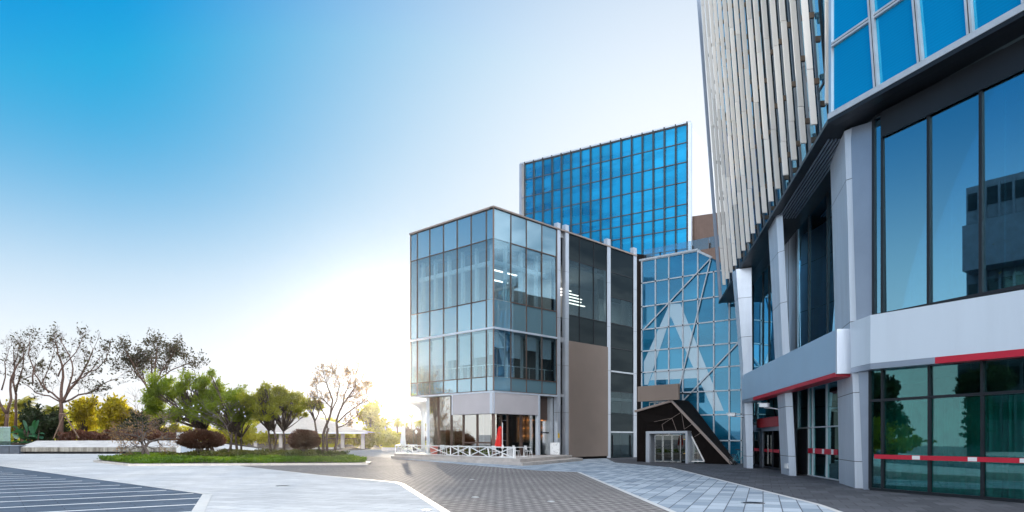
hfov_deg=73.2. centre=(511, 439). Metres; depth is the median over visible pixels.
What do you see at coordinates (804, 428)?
window pane
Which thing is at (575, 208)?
window pane
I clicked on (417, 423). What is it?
garden palm
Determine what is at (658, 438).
glass door
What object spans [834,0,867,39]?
window pane
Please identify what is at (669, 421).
entrance canopy
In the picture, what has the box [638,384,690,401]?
blank signboard
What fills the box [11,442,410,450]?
planting ground
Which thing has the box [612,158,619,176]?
window pane
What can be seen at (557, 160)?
window pane
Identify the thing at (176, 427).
yellow bush
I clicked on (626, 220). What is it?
window pane
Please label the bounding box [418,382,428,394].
window pane
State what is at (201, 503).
paving edge line
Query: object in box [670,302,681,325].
window pane
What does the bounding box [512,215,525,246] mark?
window pane
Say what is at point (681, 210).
window pane
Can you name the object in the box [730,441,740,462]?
window pane
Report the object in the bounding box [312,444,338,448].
stone planter
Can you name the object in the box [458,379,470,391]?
window pane
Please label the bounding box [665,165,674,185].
window pane
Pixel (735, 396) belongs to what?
window pane
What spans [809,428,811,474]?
window pane
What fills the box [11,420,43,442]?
banana plant
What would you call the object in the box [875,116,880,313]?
window pane
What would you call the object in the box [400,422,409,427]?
garden palm
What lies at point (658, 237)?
window pane
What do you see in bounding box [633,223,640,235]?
window pane
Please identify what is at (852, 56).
window pane
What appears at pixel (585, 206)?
window pane
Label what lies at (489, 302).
window pane
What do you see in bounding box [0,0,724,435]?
sky
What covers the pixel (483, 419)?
cafe window
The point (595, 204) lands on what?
window pane
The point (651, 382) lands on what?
window pane
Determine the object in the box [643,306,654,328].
window pane
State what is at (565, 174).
window pane
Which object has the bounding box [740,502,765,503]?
manhole cover
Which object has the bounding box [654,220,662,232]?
window pane
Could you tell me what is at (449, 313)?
window pane
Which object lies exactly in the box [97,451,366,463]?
island grass
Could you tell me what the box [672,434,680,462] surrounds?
glass door
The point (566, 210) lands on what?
window pane
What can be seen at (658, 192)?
window pane
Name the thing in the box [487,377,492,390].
window pane
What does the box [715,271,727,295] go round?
window pane
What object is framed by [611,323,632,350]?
window pane
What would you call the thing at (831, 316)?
window pane
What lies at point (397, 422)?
garden palm
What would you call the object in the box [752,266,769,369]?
window frame
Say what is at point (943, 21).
window pane
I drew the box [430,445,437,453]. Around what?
planter box
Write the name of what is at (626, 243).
window pane
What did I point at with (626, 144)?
window pane
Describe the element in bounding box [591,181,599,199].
window pane
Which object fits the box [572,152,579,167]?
window pane
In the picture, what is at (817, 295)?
window pane
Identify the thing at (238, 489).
pale pavement
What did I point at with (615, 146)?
window pane
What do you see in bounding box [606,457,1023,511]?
pavement charcoal
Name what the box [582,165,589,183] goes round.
window pane
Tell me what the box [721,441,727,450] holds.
window pane
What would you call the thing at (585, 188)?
window pane
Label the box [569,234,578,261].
window pane
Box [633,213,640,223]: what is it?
window pane
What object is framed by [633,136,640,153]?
window pane
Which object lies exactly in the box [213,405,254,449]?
feathery tree
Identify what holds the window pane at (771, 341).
in the finned office building at (870, 164)
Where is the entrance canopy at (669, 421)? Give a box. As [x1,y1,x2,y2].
[634,400,736,464]
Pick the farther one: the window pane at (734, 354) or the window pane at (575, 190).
the window pane at (575, 190)
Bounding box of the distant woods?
[11,408,425,444]
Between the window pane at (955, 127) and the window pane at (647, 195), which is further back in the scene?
the window pane at (647, 195)
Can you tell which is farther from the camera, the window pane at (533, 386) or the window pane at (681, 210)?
the window pane at (681, 210)
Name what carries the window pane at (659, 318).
in the glass atrium
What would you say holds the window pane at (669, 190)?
in the blue glass tower
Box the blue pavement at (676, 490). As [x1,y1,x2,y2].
[408,458,834,511]
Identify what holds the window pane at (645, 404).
in the glass atrium
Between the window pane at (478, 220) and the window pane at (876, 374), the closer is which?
the window pane at (876, 374)
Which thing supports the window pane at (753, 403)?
in the finned office building at (870, 164)
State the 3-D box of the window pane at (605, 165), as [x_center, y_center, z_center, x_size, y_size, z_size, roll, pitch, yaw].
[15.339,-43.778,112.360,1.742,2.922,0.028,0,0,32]
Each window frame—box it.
[437,396,534,455]
[691,436,704,461]
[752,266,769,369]
[788,192,828,345]
[795,384,838,480]
[868,361,1023,502]
[872,90,1023,314]
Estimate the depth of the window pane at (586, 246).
62.58 m
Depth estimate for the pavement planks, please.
21.92 m
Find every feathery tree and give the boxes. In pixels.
[133,368,229,450]
[185,367,253,448]
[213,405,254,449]
[232,380,289,451]
[263,390,309,450]
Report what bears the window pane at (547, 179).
in the blue glass tower
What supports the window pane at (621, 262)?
in the glass cafe building at (525, 330)
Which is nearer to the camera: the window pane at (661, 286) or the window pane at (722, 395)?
the window pane at (722, 395)
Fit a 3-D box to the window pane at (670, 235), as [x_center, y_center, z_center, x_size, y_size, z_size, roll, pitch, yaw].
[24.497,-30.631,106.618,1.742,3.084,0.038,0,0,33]
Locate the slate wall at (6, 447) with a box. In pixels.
[0,427,26,453]
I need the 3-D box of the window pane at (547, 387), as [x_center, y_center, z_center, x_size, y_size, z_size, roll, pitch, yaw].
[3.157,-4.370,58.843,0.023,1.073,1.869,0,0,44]
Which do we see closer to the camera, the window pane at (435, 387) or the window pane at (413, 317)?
the window pane at (435, 387)
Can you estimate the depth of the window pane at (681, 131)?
105.67 m
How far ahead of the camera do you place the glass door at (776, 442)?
39.88 m
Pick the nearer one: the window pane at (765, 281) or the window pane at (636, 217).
the window pane at (765, 281)
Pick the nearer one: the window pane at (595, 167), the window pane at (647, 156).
the window pane at (647, 156)
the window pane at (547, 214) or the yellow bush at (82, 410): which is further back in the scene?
the window pane at (547, 214)
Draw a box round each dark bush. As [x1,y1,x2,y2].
[17,400,71,441]
[117,409,168,432]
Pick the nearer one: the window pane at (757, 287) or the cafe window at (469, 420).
the window pane at (757, 287)
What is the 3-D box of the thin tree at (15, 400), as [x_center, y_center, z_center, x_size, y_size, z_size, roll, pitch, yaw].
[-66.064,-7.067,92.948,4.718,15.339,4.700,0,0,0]
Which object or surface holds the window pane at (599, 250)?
in the glass cafe building at (525, 330)
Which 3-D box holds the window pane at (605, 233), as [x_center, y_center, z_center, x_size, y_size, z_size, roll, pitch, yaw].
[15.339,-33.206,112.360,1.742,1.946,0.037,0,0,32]
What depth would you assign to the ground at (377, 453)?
92.74 m
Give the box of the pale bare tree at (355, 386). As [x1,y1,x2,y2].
[304,357,379,453]
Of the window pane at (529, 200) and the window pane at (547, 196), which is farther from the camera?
the window pane at (529, 200)
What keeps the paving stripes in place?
on the pavement planks
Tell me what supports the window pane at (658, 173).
in the blue glass tower
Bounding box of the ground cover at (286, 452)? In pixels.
[159,448,349,457]
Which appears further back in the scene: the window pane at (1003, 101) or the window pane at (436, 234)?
the window pane at (436, 234)
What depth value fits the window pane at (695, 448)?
53.21 m
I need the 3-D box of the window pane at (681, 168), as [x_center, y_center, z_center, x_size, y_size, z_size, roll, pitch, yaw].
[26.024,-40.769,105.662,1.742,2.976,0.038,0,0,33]
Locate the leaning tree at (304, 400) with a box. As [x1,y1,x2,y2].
[296,395,325,450]
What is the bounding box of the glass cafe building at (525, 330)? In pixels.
[409,205,653,458]
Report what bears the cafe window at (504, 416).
in the glass cafe building at (525, 330)
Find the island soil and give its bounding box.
[99,460,365,464]
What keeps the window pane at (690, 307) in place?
in the glass atrium
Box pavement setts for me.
[244,455,668,511]
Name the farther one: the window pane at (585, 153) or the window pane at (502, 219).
the window pane at (585, 153)
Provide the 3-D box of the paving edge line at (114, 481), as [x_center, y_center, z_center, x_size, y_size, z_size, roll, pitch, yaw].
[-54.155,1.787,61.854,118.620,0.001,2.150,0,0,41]
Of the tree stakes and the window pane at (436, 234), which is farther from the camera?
the tree stakes
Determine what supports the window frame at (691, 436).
in the entrance canopy at (669, 421)
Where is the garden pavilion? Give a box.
[254,415,373,448]
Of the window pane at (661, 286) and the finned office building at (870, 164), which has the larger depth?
the window pane at (661, 286)
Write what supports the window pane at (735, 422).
in the glass atrium
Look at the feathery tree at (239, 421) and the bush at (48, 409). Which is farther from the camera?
the bush at (48, 409)
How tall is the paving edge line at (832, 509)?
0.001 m
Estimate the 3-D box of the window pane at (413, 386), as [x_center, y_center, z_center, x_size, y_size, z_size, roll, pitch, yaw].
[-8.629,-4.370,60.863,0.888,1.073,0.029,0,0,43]
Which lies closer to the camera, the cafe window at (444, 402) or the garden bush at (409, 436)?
the cafe window at (444, 402)
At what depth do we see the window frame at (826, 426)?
31.88 m
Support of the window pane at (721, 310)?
in the glass atrium
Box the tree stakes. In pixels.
[53,413,78,438]
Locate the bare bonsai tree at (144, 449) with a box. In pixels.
[99,406,189,455]
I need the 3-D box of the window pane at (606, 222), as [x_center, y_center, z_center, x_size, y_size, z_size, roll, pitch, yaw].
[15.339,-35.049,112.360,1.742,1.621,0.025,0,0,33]
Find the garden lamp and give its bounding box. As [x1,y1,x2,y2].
[412,425,414,450]
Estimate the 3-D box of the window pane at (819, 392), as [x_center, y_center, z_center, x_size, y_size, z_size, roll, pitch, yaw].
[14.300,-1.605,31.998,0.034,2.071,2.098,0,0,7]
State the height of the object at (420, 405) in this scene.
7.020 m
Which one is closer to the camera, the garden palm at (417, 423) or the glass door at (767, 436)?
the glass door at (767, 436)
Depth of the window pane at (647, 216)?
108.59 m
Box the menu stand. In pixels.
[550,443,559,454]
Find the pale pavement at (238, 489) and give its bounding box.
[0,454,441,511]
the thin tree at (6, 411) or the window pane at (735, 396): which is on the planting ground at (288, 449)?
the thin tree at (6, 411)
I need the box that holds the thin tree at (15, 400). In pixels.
[2,330,43,442]
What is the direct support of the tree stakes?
on the planting ground at (288, 449)
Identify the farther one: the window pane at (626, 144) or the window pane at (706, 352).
the window pane at (626, 144)
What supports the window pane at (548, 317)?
in the glass cafe building at (525, 330)
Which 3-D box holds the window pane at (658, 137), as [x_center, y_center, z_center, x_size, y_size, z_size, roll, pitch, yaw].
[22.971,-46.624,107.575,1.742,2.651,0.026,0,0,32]
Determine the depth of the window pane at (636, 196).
109.56 m
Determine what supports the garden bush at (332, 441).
on the lawn ground
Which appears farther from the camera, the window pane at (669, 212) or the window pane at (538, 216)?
the window pane at (538, 216)
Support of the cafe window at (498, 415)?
in the glass cafe building at (525, 330)
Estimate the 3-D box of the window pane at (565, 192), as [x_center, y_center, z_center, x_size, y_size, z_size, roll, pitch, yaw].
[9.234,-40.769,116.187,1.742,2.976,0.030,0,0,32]
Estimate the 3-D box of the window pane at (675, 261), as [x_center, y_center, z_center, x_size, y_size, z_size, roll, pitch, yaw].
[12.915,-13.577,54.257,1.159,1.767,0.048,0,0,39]
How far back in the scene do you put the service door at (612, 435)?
65.42 m
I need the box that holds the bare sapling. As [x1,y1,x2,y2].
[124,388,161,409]
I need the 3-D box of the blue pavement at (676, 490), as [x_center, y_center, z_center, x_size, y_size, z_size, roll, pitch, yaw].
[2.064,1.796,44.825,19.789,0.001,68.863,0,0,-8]
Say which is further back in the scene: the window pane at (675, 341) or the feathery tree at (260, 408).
the feathery tree at (260, 408)
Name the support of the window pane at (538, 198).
in the blue glass tower
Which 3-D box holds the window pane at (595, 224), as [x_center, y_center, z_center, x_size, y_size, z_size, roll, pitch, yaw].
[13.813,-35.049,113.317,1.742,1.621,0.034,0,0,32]
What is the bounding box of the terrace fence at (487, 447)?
[395,445,515,457]
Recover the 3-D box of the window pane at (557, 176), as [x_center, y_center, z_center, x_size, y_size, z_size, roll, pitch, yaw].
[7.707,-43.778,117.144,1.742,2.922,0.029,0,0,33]
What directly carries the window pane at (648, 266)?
in the glass atrium
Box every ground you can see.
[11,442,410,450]
[55,440,425,457]
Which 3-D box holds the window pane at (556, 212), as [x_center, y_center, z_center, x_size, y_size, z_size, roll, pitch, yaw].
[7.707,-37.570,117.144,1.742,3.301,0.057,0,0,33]
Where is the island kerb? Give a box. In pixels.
[93,459,370,465]
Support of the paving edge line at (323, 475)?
on the pavement setts
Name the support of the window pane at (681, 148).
in the blue glass tower
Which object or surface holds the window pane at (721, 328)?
in the glass atrium
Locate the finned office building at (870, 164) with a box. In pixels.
[697,0,1023,502]
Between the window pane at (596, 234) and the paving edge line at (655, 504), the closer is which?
the paving edge line at (655, 504)
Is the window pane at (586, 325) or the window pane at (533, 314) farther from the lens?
the window pane at (586, 325)
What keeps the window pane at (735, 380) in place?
in the glass atrium
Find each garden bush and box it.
[265,434,290,444]
[319,434,350,443]
[351,426,380,447]
[376,427,401,448]
[399,426,425,447]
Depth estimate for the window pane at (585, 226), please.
114.32 m
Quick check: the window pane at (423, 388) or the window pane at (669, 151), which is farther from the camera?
the window pane at (669, 151)
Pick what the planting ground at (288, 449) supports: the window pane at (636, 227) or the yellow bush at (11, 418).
the yellow bush at (11, 418)
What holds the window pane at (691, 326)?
in the glass atrium
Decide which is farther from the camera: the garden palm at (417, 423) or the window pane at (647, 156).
the garden palm at (417, 423)
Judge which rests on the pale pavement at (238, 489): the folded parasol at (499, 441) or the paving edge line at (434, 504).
the paving edge line at (434, 504)
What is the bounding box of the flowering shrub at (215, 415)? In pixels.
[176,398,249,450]
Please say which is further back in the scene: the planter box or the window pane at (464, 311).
the planter box
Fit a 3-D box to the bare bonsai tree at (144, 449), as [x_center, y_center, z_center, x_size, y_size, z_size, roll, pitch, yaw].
[-32.046,-0.405,60.102,7.265,4.903,7.145,0,0,0]
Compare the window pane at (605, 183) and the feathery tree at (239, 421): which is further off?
the window pane at (605, 183)
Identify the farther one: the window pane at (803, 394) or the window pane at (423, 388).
the window pane at (423, 388)
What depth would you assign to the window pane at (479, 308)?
55.10 m
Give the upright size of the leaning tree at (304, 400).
5.643 m
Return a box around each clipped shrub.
[175,428,226,453]
[287,428,320,450]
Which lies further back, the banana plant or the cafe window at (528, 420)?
the banana plant
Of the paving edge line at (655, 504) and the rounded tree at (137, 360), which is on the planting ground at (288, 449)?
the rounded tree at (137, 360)
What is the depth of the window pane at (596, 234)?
113.26 m
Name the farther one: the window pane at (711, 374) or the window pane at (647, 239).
the window pane at (647, 239)
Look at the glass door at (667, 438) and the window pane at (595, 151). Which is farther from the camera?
the window pane at (595, 151)
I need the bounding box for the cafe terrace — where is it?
[391,453,582,465]
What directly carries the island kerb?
on the pale pavement at (238, 489)
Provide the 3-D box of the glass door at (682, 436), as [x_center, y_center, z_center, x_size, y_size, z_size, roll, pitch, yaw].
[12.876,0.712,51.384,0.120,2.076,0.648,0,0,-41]
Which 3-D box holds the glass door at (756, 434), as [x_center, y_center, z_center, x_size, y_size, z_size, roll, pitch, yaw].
[16.008,0.640,45.146,0.090,2.260,2.312,0,0,8]
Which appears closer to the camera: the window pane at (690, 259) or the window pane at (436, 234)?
the window pane at (690, 259)
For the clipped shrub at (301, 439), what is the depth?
58.34 m
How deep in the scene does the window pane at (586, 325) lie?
62.58 m
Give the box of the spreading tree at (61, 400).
[11,321,131,440]
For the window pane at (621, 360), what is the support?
in the glass cafe building at (525, 330)
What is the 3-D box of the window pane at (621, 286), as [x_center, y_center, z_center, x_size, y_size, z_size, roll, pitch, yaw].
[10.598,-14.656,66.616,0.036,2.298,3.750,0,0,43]
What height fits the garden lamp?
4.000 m
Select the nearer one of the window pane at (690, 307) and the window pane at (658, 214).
the window pane at (690, 307)
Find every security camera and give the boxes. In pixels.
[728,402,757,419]
[759,403,777,409]
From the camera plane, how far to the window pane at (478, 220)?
55.09 m
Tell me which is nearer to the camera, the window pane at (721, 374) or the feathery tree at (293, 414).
the window pane at (721, 374)
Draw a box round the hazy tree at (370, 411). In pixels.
[353,399,387,432]
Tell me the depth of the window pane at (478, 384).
55.10 m
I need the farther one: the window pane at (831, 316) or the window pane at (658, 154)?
the window pane at (658, 154)
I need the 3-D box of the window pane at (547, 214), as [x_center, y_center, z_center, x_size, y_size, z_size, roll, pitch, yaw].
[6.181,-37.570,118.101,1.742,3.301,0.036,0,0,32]
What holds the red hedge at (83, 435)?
on the planting ground at (288, 449)
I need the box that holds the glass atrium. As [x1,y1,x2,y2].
[639,238,742,462]
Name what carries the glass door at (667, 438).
in the entrance canopy at (669, 421)
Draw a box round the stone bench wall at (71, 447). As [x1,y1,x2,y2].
[21,441,264,453]
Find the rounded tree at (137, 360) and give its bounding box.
[107,327,210,429]
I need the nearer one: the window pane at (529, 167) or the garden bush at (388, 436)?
the window pane at (529, 167)
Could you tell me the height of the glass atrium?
17.465 m
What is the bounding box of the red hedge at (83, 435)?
[56,429,184,440]
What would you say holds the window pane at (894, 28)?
in the finned office building at (870, 164)
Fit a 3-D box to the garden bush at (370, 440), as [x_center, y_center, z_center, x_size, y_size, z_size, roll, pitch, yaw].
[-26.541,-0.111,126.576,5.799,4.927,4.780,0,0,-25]
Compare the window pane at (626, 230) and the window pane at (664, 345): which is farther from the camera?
the window pane at (626, 230)
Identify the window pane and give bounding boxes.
[411,234,416,260]
[411,314,416,339]
[411,383,416,395]
[418,230,428,258]
[418,312,428,337]
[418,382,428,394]
[430,225,442,255]
[430,309,442,336]
[430,381,442,393]
[444,221,455,251]
[444,307,455,333]
[444,380,455,392]
[458,216,470,247]
[458,304,470,331]
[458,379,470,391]
[472,211,485,243]
[472,301,485,329]
[472,377,485,390]
[487,209,492,239]
[487,299,492,326]
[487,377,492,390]
[494,209,510,242]
[494,299,510,328]
[494,377,510,390]
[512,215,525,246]
[512,303,525,331]
[512,378,525,391]
[526,163,532,178]
[526,179,532,195]
[526,196,532,213]
[527,220,541,251]
[527,306,540,333]
[527,380,541,392]
[535,161,541,176]
[535,177,541,193]
[535,194,541,211]
[535,211,541,221]
[542,225,555,255]
[542,309,555,336]
[542,381,555,393]
[544,159,550,174]
[544,175,550,191]
[544,192,550,209]
[544,210,550,224]
[553,156,560,172]
[553,172,560,189]
[553,190,560,207]
[553,208,560,225]
[562,154,569,170]
[562,170,569,187]
[562,188,569,205]
[562,206,569,224]
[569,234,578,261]
[569,315,578,341]
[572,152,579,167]
[572,168,579,185]
[572,186,579,203]
[572,204,579,223]
[572,224,579,233]
[580,238,592,265]
[580,317,592,344]
[582,149,589,165]
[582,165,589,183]
[582,183,589,201]
[582,202,589,222]
[582,222,589,232]
[582,232,589,238]
[591,147,599,163]
[591,163,599,181]
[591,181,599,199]
[591,200,599,220]
[592,220,599,230]
[592,231,599,241]
[594,242,605,269]
[594,320,606,346]
[602,144,609,160]
[602,161,609,179]
[602,179,609,197]
[602,198,609,218]
[602,219,609,228]
[602,229,609,240]
[602,236,685,255]
[610,413,632,431]
[611,248,632,277]
[611,272,632,301]
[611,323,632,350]
[611,348,632,372]
[611,372,632,392]
[612,142,619,158]
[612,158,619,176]
[612,177,619,195]
[612,196,619,216]
[612,217,619,226]
[612,227,619,239]
[622,139,630,156]
[622,156,630,174]
[622,175,630,193]
[622,194,630,214]
[622,215,630,225]
[622,225,630,237]
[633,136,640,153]
[633,154,640,172]
[633,172,640,191]
[633,192,640,212]
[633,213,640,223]
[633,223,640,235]
[643,134,651,151]
[643,151,651,170]
[643,170,651,189]
[643,189,651,210]
[643,211,651,221]
[643,221,651,234]
[643,234,651,254]
[643,260,654,281]
[643,282,654,305]
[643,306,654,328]
[643,329,654,350]
[643,351,654,371]
[643,372,654,385]
[643,401,654,407]
[654,131,662,148]
[654,148,662,167]
[654,168,662,187]
[654,187,662,208]
[654,209,662,219]
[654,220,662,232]
[654,232,662,252]
[656,257,667,279]
[656,280,667,303]
[656,304,667,326]
[656,328,667,348]
[656,350,667,369]
[656,379,667,384]
[665,128,674,146]
[665,146,674,165]
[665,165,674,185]
[665,185,674,206]
[665,207,674,217]
[665,217,674,230]
[665,230,674,250]
[670,255,681,277]
[670,278,681,301]
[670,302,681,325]
[670,327,681,347]
[670,348,681,368]
[670,379,681,391]
[677,125,685,143]
[677,143,685,162]
[677,163,685,182]
[677,182,685,204]
[677,205,685,215]
[677,216,685,228]
[677,229,685,248]
[684,252,696,275]
[684,275,696,299]
[684,300,696,323]
[684,348,692,367]
[684,374,696,391]
[684,392,696,409]
[689,324,696,342]
[694,443,696,460]
[699,273,712,297]
[699,298,712,322]
[699,322,712,344]
[699,346,712,366]
[699,368,712,390]
[699,392,712,413]
[702,415,712,430]
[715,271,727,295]
[715,297,727,320]
[715,321,727,343]
[715,344,727,366]
[715,367,727,389]
[715,391,727,413]
[715,415,727,439]
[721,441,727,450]
[730,303,735,318]
[730,320,737,342]
[730,343,739,365]
[730,366,740,389]
[730,390,740,413]
[730,415,740,439]
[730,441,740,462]
[753,275,761,369]
[753,403,754,421]
[756,397,777,421]
[763,268,767,364]
[769,271,774,361]
[798,218,807,346]
[799,389,807,427]
[804,428,807,473]
[809,196,825,341]
[809,388,811,426]
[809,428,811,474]
[813,384,825,426]
[813,427,825,476]
[828,190,834,332]
[828,381,837,425]
[828,427,838,478]
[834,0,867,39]
[834,24,872,109]
[872,370,880,398]
[872,401,880,487]
[874,0,891,11]
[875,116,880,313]
[876,0,916,83]
[884,117,926,311]
[885,368,897,398]
[885,400,898,489]
[920,0,965,57]
[931,92,978,302]
[973,0,1020,29]
[983,70,1023,291]
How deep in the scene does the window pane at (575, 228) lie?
115.21 m
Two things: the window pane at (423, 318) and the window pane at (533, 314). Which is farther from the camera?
the window pane at (423, 318)
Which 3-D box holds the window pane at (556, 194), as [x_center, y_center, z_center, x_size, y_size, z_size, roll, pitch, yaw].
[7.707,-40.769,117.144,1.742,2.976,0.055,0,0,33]
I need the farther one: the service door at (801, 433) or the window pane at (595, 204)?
the window pane at (595, 204)
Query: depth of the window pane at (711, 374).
52.49 m
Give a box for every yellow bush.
[0,399,21,433]
[65,394,100,431]
[94,392,139,431]
[159,422,188,439]
[220,424,270,444]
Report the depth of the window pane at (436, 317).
58.76 m
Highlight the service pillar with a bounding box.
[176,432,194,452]
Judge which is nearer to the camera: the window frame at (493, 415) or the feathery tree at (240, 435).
the window frame at (493, 415)
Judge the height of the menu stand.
1.030 m
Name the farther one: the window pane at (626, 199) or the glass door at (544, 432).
the window pane at (626, 199)
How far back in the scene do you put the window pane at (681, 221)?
105.67 m
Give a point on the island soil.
(231, 462)
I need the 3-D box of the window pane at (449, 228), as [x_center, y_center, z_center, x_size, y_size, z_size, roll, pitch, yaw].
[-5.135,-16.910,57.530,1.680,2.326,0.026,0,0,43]
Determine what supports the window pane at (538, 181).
in the blue glass tower
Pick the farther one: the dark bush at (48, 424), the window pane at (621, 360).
the dark bush at (48, 424)
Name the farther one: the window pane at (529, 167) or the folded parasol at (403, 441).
the window pane at (529, 167)
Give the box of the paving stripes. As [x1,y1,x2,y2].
[0,474,193,511]
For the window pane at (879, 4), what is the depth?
22.88 m
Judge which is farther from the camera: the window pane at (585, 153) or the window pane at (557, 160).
the window pane at (557, 160)
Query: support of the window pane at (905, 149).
in the finned office building at (870, 164)
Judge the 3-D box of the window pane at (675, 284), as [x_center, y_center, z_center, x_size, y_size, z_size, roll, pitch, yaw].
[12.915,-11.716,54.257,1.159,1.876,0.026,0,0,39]
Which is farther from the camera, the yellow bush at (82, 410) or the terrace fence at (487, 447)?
the yellow bush at (82, 410)
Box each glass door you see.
[534,421,548,453]
[655,434,662,461]
[663,434,671,461]
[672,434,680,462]
[681,435,684,462]
[754,432,758,466]
[763,431,772,468]
[773,431,780,469]
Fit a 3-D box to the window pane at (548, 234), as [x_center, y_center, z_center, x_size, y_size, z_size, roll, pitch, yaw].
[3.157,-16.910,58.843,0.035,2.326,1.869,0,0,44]
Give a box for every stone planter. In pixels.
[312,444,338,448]
[382,443,401,450]
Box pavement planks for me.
[0,466,201,511]
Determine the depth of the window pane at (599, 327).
64.02 m
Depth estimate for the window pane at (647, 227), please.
108.58 m
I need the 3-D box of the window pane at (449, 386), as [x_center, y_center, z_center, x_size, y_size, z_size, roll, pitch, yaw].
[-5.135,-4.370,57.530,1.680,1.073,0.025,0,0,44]
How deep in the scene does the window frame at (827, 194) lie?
30.87 m
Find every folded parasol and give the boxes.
[400,426,406,452]
[495,423,504,456]
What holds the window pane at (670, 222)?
in the blue glass tower
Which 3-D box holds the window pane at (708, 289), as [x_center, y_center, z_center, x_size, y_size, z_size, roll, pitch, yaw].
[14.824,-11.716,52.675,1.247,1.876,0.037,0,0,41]
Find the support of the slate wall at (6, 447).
on the pale pavement at (238, 489)
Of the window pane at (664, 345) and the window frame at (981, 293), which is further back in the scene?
the window pane at (664, 345)
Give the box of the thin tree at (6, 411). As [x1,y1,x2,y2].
[0,327,47,426]
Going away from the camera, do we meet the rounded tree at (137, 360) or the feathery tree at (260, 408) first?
the feathery tree at (260, 408)
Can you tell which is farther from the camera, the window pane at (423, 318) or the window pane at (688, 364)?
the window pane at (423, 318)
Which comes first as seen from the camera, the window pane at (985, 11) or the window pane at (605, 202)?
the window pane at (985, 11)
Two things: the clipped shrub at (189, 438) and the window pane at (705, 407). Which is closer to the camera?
the window pane at (705, 407)
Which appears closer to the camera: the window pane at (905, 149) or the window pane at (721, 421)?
the window pane at (905, 149)
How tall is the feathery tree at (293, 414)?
6.660 m
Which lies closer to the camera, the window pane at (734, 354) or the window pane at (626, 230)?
the window pane at (734, 354)
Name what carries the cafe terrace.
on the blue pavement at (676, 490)
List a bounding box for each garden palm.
[389,418,404,432]
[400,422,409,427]
[411,420,425,448]
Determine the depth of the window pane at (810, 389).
33.47 m
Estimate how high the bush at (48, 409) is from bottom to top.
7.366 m
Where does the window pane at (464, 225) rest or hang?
in the glass cafe building at (525, 330)
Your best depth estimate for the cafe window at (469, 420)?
56.34 m
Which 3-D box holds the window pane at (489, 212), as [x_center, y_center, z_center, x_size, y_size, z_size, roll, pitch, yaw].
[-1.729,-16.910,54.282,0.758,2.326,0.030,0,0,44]
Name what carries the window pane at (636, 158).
in the blue glass tower
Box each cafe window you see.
[429,397,437,452]
[439,396,449,452]
[452,415,461,453]
[464,414,475,453]
[478,414,496,453]
[490,414,500,453]
[502,414,506,453]
[508,414,519,453]
[523,415,534,453]
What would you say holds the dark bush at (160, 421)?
on the planting ground at (288, 449)
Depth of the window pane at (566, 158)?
116.20 m
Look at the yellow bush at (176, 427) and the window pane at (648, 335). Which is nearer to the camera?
the window pane at (648, 335)
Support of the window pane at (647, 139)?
in the blue glass tower
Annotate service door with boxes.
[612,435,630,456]
[797,429,806,474]
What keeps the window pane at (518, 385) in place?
in the glass cafe building at (525, 330)
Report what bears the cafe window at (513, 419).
in the glass cafe building at (525, 330)
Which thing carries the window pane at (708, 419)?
in the glass atrium
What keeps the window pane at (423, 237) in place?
in the glass cafe building at (525, 330)
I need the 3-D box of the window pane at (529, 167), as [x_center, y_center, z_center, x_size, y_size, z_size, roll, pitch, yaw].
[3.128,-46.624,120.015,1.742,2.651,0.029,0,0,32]
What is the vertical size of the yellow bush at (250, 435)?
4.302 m
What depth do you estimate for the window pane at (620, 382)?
66.58 m
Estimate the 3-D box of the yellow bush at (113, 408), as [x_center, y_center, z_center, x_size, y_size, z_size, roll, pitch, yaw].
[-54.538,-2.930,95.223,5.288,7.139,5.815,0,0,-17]
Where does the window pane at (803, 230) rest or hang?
in the finned office building at (870, 164)
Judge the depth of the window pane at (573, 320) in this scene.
61.26 m
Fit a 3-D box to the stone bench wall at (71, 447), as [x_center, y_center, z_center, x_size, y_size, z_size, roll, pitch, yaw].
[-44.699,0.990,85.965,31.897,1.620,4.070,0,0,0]
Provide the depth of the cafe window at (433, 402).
59.57 m
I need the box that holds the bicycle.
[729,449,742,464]
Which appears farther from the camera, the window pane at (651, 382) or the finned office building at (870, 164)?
the window pane at (651, 382)
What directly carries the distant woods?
on the ground at (377, 453)
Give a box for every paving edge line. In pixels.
[3,466,204,493]
[191,494,211,511]
[242,466,390,481]
[395,482,448,511]
[578,472,675,511]
[669,467,841,511]
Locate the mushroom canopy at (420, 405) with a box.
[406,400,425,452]
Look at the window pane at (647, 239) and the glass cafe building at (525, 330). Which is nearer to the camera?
the glass cafe building at (525, 330)
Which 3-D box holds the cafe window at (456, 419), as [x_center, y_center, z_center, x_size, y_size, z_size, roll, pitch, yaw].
[-4.527,-1.192,57.434,1.464,4.803,0.033,0,0,44]
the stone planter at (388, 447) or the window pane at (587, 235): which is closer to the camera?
the stone planter at (388, 447)
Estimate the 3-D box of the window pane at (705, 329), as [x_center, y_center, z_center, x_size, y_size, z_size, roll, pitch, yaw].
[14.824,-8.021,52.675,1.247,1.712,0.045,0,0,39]
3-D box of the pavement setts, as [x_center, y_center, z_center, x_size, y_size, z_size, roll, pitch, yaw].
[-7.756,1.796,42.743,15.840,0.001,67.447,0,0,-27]
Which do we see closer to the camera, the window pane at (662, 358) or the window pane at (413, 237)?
the window pane at (662, 358)
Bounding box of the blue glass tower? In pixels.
[519,121,728,264]
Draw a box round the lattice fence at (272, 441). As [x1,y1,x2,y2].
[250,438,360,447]

